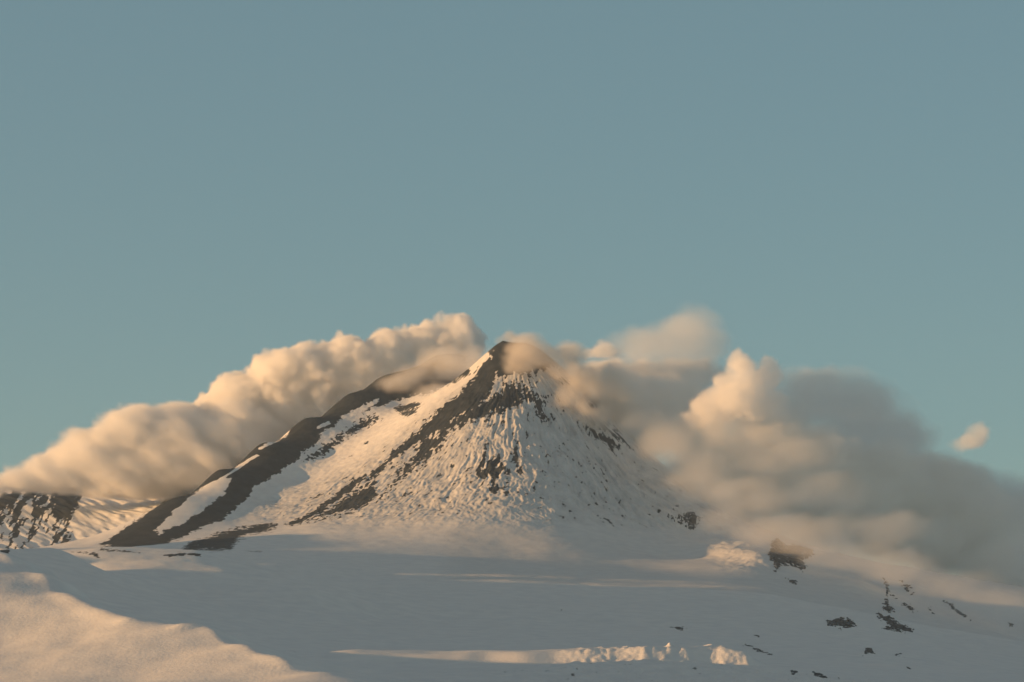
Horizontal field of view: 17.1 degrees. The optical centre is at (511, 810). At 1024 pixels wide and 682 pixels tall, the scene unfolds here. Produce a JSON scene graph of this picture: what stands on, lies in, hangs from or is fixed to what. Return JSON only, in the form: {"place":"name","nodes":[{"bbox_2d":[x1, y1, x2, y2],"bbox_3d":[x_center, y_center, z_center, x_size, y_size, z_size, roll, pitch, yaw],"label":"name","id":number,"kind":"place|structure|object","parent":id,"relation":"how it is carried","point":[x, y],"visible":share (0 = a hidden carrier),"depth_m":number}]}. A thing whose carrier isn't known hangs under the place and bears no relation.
{"place":"outdoors","nodes":[
{"label":"outdoors","id":0,"kind":"place"},
{"bbox_2d":[0,426,287,549],"bbox_3d":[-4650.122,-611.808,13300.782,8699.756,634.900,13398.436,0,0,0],"label":"mountain","id":1,"kind":"structure","parent":0,"point":[44,511],"depth_m":7421.15},
{"bbox_2d":[0,548,317,659],"bbox_3d":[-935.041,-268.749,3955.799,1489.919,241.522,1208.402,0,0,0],"label":"hill","id":2,"kind":"structure","parent":0,"point":[173,604],"depth_m":4109.15},
{"bbox_2d":[0,552,371,681],"bbox_3d":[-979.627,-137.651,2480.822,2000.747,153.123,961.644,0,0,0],"label":"hill","id":3,"kind":"structure","parent":0,"point":[54,628],"depth_m":2312.04},
{"bbox_2d":[73,547,329,595],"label":"hill","id":4,"kind":"structure","parent":0,"point":[183,568],"depth_m":4576.65},
{"bbox_2d":[39,354,477,549],"bbox_3d":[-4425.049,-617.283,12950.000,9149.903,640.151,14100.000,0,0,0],"label":"mountain","id":5,"kind":"structure","parent":0,"point":[262,474],"depth_m":6356.95},
{"bbox_2d":[0,0,1023,586],"label":"sky","id":6,"kind":"structure","parent":0,"point":[780,243]},
{"bbox_2d":[62,547,1023,681],"bbox_3d":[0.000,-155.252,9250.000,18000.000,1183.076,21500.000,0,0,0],"label":"ground","id":7,"kind":"structure","parent":0,"point":[376,616],"depth_m":4507.25},
{"bbox_2d":[744,644,771,654],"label":"rock outcrop","id":8,"kind":"object","parent":7,"relation":"on","point":[758,650],"visible":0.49,"depth_m":3924.31},
{"bbox_2d":[812,671,826,677],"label":"rock outcrop","id":9,"kind":"object","parent":7,"relation":"on","point":[818,675],"visible":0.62,"depth_m":3166.00},
{"bbox_2d":[826,617,856,629],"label":"rock outcrop","id":10,"kind":"object","parent":7,"relation":"on","point":[840,622],"visible":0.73,"depth_m":4788.19},
{"bbox_2d":[864,648,874,653],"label":"rock outcrop","id":11,"kind":"object","parent":7,"relation":"on","point":[868,650],"visible":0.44,"depth_m":4032.99},
{"bbox_2d":[882,578,894,612],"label":"rock outcrop","id":12,"kind":"object","parent":7,"relation":"on","point":[887,608],"visible":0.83,"depth_m":5420.35},
{"bbox_2d":[876,613,913,632],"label":"rock outcrop","id":13,"kind":"object","parent":7,"relation":"on","point":[894,624],"visible":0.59,"depth_m":5030.70},
{"bbox_2d":[892,594,913,611],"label":"rock outcrop","id":14,"kind":"object","parent":7,"relation":"on","point":[909,607],"visible":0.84,"depth_m":5452.99},
{"bbox_2d":[899,580,913,594],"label":"rock outcrop","id":15,"kind":"object","parent":7,"relation":"on","point":[906,587],"visible":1,"depth_m":5715.96},
{"bbox_2d":[943,600,970,620],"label":"rock outcrop","id":16,"kind":"object","parent":7,"relation":"on","point":[958,611],"visible":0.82,"depth_m":5513.19},
{"bbox_2d":[135,341,977,579],"bbox_3d":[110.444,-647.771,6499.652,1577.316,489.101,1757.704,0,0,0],"label":"mountain","id":17,"kind":"structure","parent":0,"point":[510,450],"depth_m":6136.54},
{"bbox_2d":[667,511,702,529],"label":"rock outcrop","id":18,"kind":"object","parent":17,"relation":"on","point":[691,520],"visible":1,"depth_m":6151.91},
{"bbox_2d":[768,538,814,571],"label":"rock outcrop","id":19,"kind":"object","parent":17,"relation":"on","point":[794,554],"visible":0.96,"depth_m":5844.94}
]}

